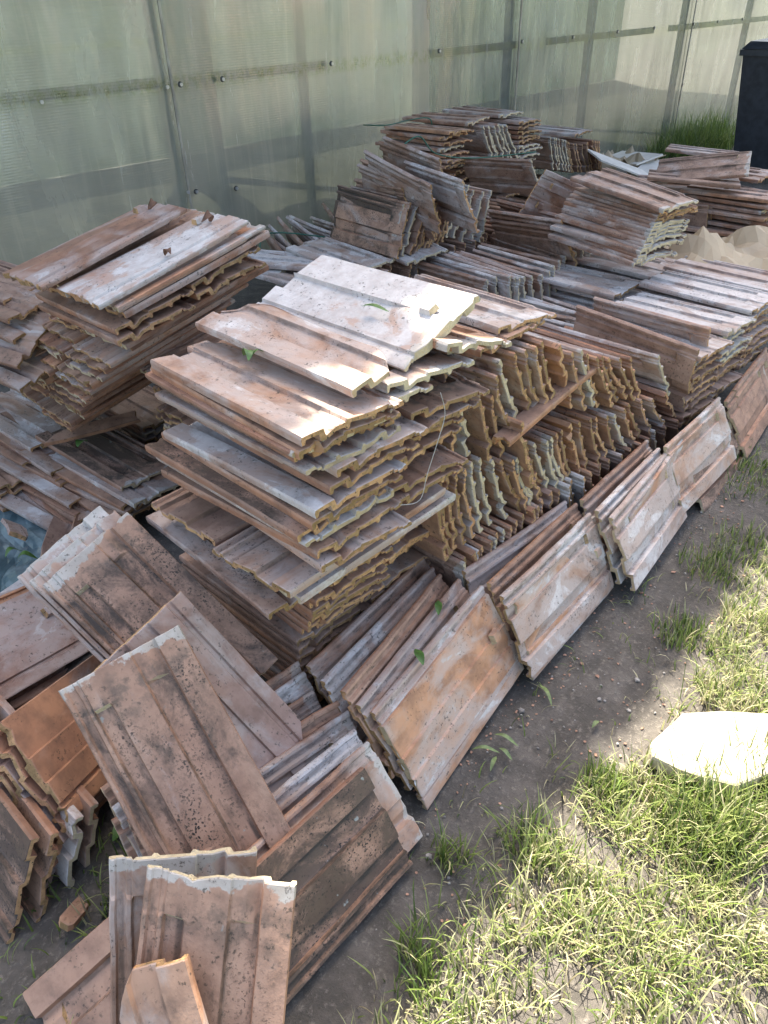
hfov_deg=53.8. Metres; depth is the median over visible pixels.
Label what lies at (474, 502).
roof tile
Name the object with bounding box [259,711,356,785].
roof tile
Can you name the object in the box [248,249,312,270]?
roof tile
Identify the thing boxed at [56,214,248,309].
roof tile
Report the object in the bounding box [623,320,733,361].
roof tile
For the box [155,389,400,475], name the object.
roof tile
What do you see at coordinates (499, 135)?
roof tile
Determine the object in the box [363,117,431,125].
twine
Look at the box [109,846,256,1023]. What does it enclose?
roof tile
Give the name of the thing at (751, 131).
wheelie bin
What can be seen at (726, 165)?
roof tile
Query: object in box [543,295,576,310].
roof tile
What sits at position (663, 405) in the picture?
roof tile
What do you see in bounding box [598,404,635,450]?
roof tile
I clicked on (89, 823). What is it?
roof tile
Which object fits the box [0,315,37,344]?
roof tile
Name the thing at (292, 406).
roof tile
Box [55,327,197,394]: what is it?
roof tile
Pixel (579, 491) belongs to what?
roof tile
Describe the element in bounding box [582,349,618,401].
roof tile
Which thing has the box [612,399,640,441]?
roof tile
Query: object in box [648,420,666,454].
roof tile
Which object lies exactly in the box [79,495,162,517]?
roof tile
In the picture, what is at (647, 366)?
roof tile
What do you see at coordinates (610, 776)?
grass tuft
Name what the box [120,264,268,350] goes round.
roof tile
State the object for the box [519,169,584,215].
roof tile
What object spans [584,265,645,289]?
roof tile
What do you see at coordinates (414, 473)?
roof tile
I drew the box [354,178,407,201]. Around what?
roof tile
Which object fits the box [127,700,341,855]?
roof tile
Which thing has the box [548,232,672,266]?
roof tile
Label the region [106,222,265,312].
roof tile
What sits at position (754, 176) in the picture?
roof tile
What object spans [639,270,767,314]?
roof tile
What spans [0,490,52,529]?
roof tile
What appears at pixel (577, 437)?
roof tile
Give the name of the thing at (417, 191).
roof tile
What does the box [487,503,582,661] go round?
roof tile
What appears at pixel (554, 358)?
roof tile
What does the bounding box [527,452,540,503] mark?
roof tile
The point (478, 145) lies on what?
roof tile
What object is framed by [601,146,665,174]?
torn sheet
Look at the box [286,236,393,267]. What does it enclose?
roof tile
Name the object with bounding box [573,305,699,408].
roof tile
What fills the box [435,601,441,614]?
leaf
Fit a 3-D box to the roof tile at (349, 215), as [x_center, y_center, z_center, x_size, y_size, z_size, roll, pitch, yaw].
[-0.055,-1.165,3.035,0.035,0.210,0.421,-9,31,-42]
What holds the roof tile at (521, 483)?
on the roof tiles underneath
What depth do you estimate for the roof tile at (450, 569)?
1.73 m
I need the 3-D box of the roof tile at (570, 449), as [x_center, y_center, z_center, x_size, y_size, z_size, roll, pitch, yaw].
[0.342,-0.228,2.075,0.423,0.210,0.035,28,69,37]
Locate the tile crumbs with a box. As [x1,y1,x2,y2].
[397,461,764,938]
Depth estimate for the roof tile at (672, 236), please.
2.70 m
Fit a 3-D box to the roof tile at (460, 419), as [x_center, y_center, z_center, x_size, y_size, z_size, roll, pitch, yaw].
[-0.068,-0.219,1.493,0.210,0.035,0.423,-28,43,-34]
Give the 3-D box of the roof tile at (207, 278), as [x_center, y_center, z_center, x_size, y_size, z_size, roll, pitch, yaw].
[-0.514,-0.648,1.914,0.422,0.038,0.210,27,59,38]
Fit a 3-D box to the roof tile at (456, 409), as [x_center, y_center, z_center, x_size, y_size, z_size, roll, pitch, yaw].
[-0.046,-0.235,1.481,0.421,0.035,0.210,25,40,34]
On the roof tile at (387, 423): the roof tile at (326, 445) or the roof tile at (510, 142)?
the roof tile at (326, 445)
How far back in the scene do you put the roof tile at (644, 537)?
1.99 m
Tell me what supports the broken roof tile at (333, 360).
on the roof tile at (292, 406)
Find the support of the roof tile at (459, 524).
on the roof tiles underneath
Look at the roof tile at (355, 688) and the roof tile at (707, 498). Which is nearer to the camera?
the roof tile at (355, 688)
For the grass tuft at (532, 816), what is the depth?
1.38 m
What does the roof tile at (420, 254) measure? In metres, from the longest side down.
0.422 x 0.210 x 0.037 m
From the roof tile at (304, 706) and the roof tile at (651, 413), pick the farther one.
the roof tile at (651, 413)
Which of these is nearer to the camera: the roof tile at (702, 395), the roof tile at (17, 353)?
the roof tile at (17, 353)
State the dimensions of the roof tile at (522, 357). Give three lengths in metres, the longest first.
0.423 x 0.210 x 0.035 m
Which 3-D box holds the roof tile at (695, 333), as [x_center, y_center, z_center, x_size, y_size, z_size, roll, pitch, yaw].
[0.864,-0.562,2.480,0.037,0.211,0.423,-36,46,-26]
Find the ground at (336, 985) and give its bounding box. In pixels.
[0,127,767,1023]
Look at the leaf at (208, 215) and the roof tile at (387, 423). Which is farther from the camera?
the leaf at (208, 215)
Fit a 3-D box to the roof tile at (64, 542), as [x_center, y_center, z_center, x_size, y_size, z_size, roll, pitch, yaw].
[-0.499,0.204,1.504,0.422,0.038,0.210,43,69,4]
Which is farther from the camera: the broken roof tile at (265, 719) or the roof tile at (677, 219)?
the roof tile at (677, 219)
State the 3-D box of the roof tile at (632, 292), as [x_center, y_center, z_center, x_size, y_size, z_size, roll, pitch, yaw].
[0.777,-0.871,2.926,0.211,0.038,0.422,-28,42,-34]
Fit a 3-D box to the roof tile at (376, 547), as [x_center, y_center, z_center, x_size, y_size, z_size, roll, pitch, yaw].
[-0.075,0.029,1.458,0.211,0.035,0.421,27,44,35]
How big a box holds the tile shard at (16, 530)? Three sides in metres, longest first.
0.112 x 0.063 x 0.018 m
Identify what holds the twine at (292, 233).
on the roof tile at (291, 261)
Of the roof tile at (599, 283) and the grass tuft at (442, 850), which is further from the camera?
the roof tile at (599, 283)
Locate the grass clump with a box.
[641,101,736,159]
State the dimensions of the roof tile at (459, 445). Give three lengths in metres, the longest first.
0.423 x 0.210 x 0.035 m
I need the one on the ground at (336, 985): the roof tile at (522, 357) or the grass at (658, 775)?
the grass at (658, 775)
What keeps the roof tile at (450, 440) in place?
on the roof tile at (459, 524)
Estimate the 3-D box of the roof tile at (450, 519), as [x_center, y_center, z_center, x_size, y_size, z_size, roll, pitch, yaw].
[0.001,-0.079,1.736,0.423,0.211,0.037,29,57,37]
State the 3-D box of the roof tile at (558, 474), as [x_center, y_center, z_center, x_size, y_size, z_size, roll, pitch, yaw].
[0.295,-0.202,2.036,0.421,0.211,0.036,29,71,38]
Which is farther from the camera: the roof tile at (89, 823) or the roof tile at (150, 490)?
the roof tile at (150, 490)
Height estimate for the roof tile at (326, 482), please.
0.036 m
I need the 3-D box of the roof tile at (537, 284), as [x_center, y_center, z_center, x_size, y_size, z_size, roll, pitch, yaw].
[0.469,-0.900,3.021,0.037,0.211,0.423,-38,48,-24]
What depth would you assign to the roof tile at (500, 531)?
1.79 m
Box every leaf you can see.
[5,547,20,556]
[18,550,37,558]
[75,439,87,446]
[112,827,118,840]
[148,198,156,208]
[163,247,170,255]
[201,210,213,221]
[242,348,253,360]
[363,303,388,311]
[414,649,424,664]
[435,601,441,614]
[473,745,499,752]
[490,756,496,770]
[494,733,517,745]
[499,748,511,759]
[539,684,551,704]
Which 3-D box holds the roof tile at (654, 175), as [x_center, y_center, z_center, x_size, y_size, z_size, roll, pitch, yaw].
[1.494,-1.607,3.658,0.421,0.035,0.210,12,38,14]
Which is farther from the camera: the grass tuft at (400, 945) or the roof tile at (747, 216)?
the roof tile at (747, 216)
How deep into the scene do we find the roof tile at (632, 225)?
2.73 m
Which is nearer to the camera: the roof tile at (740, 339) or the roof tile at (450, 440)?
the roof tile at (450, 440)
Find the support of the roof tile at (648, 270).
on the roof tile at (603, 270)
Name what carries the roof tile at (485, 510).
on the roof tiles underneath
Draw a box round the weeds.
[0,814,126,1023]
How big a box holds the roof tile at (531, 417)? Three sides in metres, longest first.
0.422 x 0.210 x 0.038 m
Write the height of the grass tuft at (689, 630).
0.068 m
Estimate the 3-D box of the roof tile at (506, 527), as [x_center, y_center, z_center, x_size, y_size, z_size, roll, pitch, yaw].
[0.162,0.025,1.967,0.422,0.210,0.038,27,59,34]
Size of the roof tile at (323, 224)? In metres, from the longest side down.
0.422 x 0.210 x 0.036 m
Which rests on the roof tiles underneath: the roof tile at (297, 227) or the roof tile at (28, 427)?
the roof tile at (297, 227)
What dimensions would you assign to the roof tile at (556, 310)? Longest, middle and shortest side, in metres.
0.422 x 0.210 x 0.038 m
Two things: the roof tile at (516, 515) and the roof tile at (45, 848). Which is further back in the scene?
the roof tile at (516, 515)
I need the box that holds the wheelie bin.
[733,38,767,169]
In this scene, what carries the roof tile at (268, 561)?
on the roof tile at (376, 547)
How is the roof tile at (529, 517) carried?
on the ground at (336, 985)
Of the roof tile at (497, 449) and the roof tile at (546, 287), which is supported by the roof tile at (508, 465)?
the roof tile at (497, 449)
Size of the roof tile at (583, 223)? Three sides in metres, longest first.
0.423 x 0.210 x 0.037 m
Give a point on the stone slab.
(697, 729)
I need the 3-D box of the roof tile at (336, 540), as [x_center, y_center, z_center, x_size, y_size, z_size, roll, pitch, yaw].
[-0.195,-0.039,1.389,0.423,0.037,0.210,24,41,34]
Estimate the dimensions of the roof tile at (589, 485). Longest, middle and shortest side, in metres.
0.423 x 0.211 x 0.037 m
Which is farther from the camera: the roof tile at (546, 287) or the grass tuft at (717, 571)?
the roof tile at (546, 287)
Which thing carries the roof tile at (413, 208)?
on the roof tile at (420, 254)
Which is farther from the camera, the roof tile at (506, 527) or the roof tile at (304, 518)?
the roof tile at (506, 527)
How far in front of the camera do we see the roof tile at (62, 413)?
2.21 m
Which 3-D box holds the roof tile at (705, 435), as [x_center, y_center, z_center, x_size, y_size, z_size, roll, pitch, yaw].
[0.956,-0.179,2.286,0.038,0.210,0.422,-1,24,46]
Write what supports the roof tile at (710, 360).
on the roof tile at (699, 374)
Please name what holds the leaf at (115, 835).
on the ground at (336, 985)
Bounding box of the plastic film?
[0,510,46,591]
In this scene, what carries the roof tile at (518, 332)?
on the roof tile at (493, 365)
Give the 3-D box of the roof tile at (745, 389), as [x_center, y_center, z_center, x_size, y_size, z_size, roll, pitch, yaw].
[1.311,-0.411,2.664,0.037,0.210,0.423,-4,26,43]
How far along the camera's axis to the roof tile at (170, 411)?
2.04 m
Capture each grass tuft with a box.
[71,840,124,936]
[381,877,468,1016]
[420,801,493,879]
[478,783,575,871]
[572,741,653,815]
[645,739,767,890]
[650,597,716,655]
[678,536,755,588]
[702,514,767,572]
[725,439,767,504]
[727,709,767,810]
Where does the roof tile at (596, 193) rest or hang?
on the roof tile at (587, 199)
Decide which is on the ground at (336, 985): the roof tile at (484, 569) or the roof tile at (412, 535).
the roof tile at (484, 569)
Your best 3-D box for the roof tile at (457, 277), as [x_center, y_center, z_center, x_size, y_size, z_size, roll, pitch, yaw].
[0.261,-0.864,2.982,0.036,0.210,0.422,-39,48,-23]
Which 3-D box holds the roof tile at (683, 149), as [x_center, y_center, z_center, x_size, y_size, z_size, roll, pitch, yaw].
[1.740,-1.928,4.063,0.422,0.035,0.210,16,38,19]
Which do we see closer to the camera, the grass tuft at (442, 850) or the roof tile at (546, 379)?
the grass tuft at (442, 850)
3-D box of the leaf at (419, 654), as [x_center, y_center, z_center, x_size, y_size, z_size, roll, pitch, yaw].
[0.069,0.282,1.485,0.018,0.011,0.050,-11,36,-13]
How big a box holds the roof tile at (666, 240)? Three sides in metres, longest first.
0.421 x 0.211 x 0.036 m
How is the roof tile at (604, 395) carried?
on the roof tile at (612, 389)
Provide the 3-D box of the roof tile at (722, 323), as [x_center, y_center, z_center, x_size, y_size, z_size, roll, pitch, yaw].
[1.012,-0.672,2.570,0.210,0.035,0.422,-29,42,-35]
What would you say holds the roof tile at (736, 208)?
on the roof tile at (747, 216)
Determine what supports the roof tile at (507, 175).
on the roof tiles underneath
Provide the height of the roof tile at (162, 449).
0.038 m
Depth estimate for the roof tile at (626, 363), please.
2.10 m
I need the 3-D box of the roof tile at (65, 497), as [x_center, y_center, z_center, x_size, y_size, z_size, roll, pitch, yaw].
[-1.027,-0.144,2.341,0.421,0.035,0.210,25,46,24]
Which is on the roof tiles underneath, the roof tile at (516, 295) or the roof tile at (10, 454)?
the roof tile at (516, 295)
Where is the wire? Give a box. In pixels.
[402,392,444,504]
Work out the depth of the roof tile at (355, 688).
1.50 m
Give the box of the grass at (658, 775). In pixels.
[337,521,767,1023]
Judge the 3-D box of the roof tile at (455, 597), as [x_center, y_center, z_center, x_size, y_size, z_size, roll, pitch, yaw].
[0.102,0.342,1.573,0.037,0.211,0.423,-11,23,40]
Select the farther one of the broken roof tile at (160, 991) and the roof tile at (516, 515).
the roof tile at (516, 515)
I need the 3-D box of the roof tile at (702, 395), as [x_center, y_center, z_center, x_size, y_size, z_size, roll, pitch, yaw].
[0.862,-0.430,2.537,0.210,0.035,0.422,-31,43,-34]
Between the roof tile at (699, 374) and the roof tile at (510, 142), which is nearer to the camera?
the roof tile at (699, 374)
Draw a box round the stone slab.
[646,711,767,795]
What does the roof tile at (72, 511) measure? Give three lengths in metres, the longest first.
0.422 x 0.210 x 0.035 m
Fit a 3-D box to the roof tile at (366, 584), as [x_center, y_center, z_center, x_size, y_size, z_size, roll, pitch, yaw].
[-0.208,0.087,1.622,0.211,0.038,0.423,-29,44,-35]
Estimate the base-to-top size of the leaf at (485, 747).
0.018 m
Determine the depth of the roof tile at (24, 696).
1.71 m
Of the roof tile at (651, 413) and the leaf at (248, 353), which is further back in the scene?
the roof tile at (651, 413)
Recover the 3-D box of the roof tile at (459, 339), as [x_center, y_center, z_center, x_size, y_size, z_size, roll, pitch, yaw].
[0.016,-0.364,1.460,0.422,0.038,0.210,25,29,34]
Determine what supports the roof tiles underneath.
on the ground at (336, 985)
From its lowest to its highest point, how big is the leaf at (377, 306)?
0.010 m
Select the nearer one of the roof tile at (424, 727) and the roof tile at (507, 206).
the roof tile at (424, 727)
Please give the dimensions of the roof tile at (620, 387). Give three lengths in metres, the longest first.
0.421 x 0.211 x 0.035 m
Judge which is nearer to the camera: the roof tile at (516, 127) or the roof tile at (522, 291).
the roof tile at (522, 291)
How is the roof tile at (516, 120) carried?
on the roof tile at (516, 127)
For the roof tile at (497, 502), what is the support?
on the roof tile at (511, 521)
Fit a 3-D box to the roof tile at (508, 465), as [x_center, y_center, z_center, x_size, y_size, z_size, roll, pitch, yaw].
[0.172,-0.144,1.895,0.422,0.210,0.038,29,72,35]
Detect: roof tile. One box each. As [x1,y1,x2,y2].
[0,260,34,305]
[0,266,43,323]
[0,307,49,369]
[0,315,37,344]
[0,349,48,392]
[0,388,60,451]
[0,404,63,476]
[0,408,52,466]
[0,454,67,487]
[0,455,80,508]
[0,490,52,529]
[0,586,28,603]
[0,591,88,699]
[0,655,106,821]
[0,695,98,866]
[0,731,101,832]
[0,757,104,844]
[0,771,106,855]
[0,787,38,943]
[3,203,186,290]
[6,665,67,709]
[12,796,58,922]
[17,482,86,516]
[17,506,108,662]
[21,490,71,524]
[23,917,110,1023]
[29,510,120,658]
[35,287,193,334]
[35,418,166,490]
[38,299,195,346]
[38,435,164,510]
[38,498,87,522]
[39,398,83,426]
[42,381,151,431]
[43,512,277,675]
[49,452,179,507]
[50,373,140,406]
[51,373,144,413]
[54,369,140,404]
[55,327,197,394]
[55,377,148,419]
[55,805,83,888]
[56,209,214,286]
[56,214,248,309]
[57,308,226,389]
[58,625,290,855]
[62,482,142,514]
[65,292,237,373]
[65,298,234,381]
[71,492,133,516]
[72,283,248,367]
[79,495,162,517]
[80,330,201,397]
[85,266,264,349]
[89,230,269,317]
[92,591,305,792]
[100,661,301,816]
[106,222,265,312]
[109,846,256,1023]
[111,672,319,856]
[111,691,321,858]
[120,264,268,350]
[120,954,208,1023]
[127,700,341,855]
[136,865,296,1023]
[145,371,392,457]
[145,438,385,542]
[146,510,357,619]
[150,342,403,446]
[150,368,393,462]
[151,366,400,459]
[153,332,221,358]
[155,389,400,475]
[156,412,180,424]
[156,457,393,546]
[157,403,195,424]
[161,432,402,530]
[161,466,401,559]
[163,421,406,518]
[178,409,419,494]
[184,246,260,290]
[187,340,432,418]
[189,256,266,299]
[195,304,389,397]
[202,729,362,850]
[212,483,445,597]
[244,490,455,603]
[247,741,422,859]
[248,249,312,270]
[255,274,289,285]
[256,255,480,371]
[256,510,411,572]
[256,767,412,1004]
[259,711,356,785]
[266,270,298,280]
[268,224,290,246]
[276,216,302,245]
[286,216,319,241]
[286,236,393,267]
[289,215,330,238]
[293,571,389,622]
[295,564,387,617]
[306,559,429,703]
[307,550,396,606]
[310,216,333,230]
[320,567,436,743]
[325,415,428,477]
[330,185,404,260]
[331,188,410,258]
[340,574,448,778]
[350,186,417,255]
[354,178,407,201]
[355,579,469,790]
[357,163,436,240]
[359,186,422,254]
[363,150,441,233]
[370,585,518,798]
[373,348,474,393]
[375,139,463,152]
[378,141,423,165]
[379,593,523,809]
[380,128,467,140]
[381,149,468,158]
[382,136,443,172]
[384,123,473,135]
[386,134,471,145]
[386,444,468,491]
[391,524,429,554]
[392,465,462,503]
[393,423,461,464]
[395,371,489,419]
[396,243,447,265]
[402,112,489,126]
[403,160,479,232]
[409,399,479,438]
[412,415,464,440]
[412,545,466,589]
[413,274,556,334]
[414,509,448,560]
[417,261,488,291]
[422,257,498,294]
[425,123,492,156]
[430,256,511,298]
[431,373,456,450]
[433,324,511,354]
[437,482,452,555]
[439,252,520,300]
[442,106,522,118]
[442,477,457,549]
[444,189,474,241]
[448,252,526,298]
[448,473,466,544]
[452,366,509,443]
[453,372,470,456]
[454,542,477,566]
[455,251,534,296]
[456,353,517,418]
[456,468,474,538]
[458,322,536,356]
[460,155,538,194]
[460,251,543,299]
[462,461,482,532]
[462,500,567,611]
[463,188,483,242]
[463,380,491,460]
[464,454,491,525]
[469,186,491,241]
[471,533,492,556]
[472,249,550,296]
[475,122,508,157]
[477,245,557,292]
[478,121,517,157]
[479,124,503,157]
[479,522,504,546]
[480,243,560,270]
[480,394,504,460]
[480,459,508,519]
[482,348,531,411]
[483,121,540,129]
[484,116,540,124]
[487,209,574,256]
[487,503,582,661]
[488,365,596,446]
[489,453,527,513]
[489,513,517,536]
[489,516,512,540]
[490,219,577,265]
[491,455,520,511]
[492,232,566,263]
[495,198,562,221]
[497,416,534,488]
[499,345,539,406]
[499,513,613,677]
[503,452,531,505]
[503,506,523,533]
[504,505,535,528]
[509,339,548,403]
[511,516,612,679]
[514,334,555,409]
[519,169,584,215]
[519,297,575,317]
[522,432,559,489]
[523,333,571,408]
[523,438,548,487]
[525,332,595,406]
[527,135,553,169]
[527,331,635,400]
[527,428,563,481]
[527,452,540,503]
[528,125,591,137]
[529,328,640,398]
[532,425,566,482]
[535,421,570,477]
[538,322,670,395]
[538,485,553,513]
[540,134,596,168]
[540,415,579,473]
[542,263,640,299]
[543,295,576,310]
[547,410,587,469]
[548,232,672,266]
[550,224,665,254]
[550,284,641,301]
[550,291,593,309]
[552,406,600,464]
[555,213,680,243]
[556,481,571,507]
[557,405,607,456]
[559,232,676,259]
[561,208,685,237]
[561,233,677,262]
[562,349,586,410]
[563,205,687,233]
[563,222,683,251]
[564,201,687,230]
[566,198,689,227]
[568,471,586,515]
[569,143,578,172]
[569,193,694,222]
[569,214,686,241]
[569,345,627,399]
[570,167,698,213]
[573,188,697,219]
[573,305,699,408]
[574,187,697,215]
[575,253,672,279]
[579,440,652,560]
[580,467,594,493]
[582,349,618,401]
[583,351,599,407]
[583,408,615,450]
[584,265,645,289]
[584,404,626,452]
[586,460,601,484]
[588,354,613,407]
[592,297,710,380]
[594,448,661,583]
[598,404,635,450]
[599,456,609,478]
[606,449,622,470]
[608,453,686,590]
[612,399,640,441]
[616,292,756,336]
[619,398,650,436]
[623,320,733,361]
[628,439,682,521]
[636,288,767,318]
[637,174,691,191]
[637,382,676,418]
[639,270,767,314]
[639,394,666,427]
[647,169,740,188]
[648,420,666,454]
[653,151,751,184]
[661,415,679,442]
[663,256,767,292]
[663,397,736,512]
[665,144,738,154]
[673,387,715,412]
[678,204,708,237]
[680,185,767,202]
[684,381,714,405]
[685,194,766,214]
[687,194,767,210]
[689,372,718,392]
[690,361,722,382]
[692,353,721,374]
[693,409,744,512]
[707,208,767,221]
[713,357,743,378]
[714,343,747,362]
[718,334,752,358]
[723,360,767,458]
[732,347,767,435]
[739,169,767,182]
[740,335,767,354]
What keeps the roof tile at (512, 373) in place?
on the roof tile at (522, 357)
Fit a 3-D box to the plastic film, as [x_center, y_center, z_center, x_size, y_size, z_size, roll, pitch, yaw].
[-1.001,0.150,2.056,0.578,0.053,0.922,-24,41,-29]
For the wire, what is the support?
hanging from the roof tile at (421, 386)
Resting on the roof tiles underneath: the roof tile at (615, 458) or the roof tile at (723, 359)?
the roof tile at (723, 359)
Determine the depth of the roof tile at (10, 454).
2.31 m
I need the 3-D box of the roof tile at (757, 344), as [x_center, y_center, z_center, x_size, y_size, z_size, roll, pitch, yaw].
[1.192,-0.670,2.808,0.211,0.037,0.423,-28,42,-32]
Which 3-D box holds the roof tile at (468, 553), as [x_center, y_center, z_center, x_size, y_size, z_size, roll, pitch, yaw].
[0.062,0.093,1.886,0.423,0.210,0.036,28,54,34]
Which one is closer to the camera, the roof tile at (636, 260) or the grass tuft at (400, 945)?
the grass tuft at (400, 945)
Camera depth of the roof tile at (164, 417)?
2.08 m
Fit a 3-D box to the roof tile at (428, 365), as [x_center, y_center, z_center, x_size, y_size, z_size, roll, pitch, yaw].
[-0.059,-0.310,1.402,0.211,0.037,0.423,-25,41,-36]
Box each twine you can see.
[259,232,324,248]
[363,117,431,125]
[404,136,536,158]
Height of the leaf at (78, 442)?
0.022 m
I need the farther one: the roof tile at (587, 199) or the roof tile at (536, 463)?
the roof tile at (587, 199)
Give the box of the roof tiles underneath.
[0,124,767,888]
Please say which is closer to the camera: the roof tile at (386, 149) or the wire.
the wire
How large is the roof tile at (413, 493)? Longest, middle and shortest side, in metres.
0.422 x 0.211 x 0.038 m
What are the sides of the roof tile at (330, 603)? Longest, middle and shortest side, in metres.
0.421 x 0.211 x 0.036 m
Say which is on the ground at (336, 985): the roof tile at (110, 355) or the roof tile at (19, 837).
the roof tile at (19, 837)
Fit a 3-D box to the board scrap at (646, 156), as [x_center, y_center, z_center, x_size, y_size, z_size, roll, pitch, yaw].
[1.783,-2.575,5.498,0.210,0.010,0.520,-23,32,-6]
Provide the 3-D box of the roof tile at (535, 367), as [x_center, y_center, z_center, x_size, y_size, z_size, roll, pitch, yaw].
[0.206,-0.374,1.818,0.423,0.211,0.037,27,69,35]
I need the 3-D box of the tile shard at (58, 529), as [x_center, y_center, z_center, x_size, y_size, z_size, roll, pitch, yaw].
[-0.908,0.077,2.100,0.066,0.018,0.182,21,29,-21]
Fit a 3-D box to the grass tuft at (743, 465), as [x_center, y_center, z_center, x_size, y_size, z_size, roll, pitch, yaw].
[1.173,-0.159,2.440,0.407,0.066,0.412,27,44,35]
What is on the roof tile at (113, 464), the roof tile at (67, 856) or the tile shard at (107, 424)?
the tile shard at (107, 424)
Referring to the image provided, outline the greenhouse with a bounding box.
[0,0,767,264]
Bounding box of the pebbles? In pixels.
[355,468,767,1023]
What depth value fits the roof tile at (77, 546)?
1.47 m
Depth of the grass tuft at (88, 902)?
1.28 m
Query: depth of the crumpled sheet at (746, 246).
3.06 m
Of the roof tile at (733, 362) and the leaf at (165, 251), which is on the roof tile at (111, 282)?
the leaf at (165, 251)
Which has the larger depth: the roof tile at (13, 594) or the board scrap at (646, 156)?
the board scrap at (646, 156)
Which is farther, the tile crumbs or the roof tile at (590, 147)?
the roof tile at (590, 147)
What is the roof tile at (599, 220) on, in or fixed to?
on the roof tile at (672, 236)
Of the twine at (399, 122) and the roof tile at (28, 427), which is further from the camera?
the twine at (399, 122)
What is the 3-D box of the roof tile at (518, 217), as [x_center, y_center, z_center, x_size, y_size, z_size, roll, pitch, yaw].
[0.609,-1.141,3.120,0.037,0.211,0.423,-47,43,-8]
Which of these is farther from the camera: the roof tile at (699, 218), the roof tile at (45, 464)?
the roof tile at (699, 218)
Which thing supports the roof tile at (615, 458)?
on the ground at (336, 985)
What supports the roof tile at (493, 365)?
on the roof tile at (531, 417)
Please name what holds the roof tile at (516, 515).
on the ground at (336, 985)
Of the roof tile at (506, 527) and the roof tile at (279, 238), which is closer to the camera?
the roof tile at (506, 527)
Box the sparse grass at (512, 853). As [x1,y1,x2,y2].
[409,459,767,965]
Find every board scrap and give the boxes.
[587,149,647,175]
[612,151,662,165]
[631,159,658,176]
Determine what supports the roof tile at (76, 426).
on the roof tiles underneath
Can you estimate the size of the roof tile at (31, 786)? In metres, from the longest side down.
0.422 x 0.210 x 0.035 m
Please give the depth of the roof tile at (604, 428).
2.04 m
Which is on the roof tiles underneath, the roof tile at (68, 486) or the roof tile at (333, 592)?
the roof tile at (333, 592)
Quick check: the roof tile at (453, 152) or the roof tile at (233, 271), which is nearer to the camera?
the roof tile at (233, 271)
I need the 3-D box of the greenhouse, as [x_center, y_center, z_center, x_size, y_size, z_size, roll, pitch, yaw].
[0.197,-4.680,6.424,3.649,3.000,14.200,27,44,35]
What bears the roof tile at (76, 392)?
on the roof tile at (61, 391)
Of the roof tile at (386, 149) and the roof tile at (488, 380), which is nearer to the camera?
the roof tile at (488, 380)
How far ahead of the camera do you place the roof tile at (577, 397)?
1.82 m
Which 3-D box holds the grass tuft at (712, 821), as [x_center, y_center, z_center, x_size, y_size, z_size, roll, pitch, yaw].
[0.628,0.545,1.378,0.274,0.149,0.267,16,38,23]
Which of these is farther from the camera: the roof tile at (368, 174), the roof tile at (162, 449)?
the roof tile at (368, 174)
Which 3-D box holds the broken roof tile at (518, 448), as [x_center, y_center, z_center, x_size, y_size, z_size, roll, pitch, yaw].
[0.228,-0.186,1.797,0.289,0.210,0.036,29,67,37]
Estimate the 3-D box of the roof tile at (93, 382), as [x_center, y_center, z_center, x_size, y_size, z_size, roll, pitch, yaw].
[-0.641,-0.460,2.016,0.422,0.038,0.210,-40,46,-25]
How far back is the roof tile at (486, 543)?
1.75 m
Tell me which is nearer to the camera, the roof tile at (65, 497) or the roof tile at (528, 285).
the roof tile at (65, 497)
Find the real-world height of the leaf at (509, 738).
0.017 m
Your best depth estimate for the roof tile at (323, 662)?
1.58 m
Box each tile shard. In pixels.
[0,518,27,540]
[0,580,23,595]
[40,516,71,556]
[43,411,140,446]
[59,895,88,931]
[70,514,82,530]
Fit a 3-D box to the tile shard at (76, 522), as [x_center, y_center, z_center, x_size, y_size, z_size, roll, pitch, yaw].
[-0.863,0.063,2.137,0.051,0.018,0.165,30,24,-27]
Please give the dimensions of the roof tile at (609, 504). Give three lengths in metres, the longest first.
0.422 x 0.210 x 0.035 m
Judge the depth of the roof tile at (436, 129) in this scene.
3.80 m
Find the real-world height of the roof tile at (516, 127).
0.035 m
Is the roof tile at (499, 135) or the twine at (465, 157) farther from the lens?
the roof tile at (499, 135)
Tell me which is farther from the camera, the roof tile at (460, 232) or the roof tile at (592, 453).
the roof tile at (460, 232)
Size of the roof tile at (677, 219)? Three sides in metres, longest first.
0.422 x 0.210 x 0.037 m
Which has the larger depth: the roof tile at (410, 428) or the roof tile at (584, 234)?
the roof tile at (584, 234)
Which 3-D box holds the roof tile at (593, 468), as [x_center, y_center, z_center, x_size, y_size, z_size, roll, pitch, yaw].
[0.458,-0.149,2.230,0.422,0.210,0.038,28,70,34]
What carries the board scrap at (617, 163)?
on the board scrap at (650, 164)
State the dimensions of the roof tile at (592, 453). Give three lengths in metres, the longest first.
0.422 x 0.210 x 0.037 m
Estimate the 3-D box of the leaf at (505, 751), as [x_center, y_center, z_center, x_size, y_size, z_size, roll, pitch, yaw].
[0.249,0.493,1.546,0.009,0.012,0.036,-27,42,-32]
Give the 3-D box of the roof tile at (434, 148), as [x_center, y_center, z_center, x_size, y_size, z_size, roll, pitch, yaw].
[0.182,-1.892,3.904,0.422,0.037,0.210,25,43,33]
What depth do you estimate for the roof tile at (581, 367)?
1.84 m
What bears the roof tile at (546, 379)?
on the roof tile at (531, 417)
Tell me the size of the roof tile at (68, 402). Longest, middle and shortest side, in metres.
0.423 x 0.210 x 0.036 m
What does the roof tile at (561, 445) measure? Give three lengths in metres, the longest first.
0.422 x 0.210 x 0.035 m
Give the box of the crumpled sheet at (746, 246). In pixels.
[664,225,767,269]
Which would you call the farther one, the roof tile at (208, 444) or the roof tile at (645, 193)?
the roof tile at (645, 193)

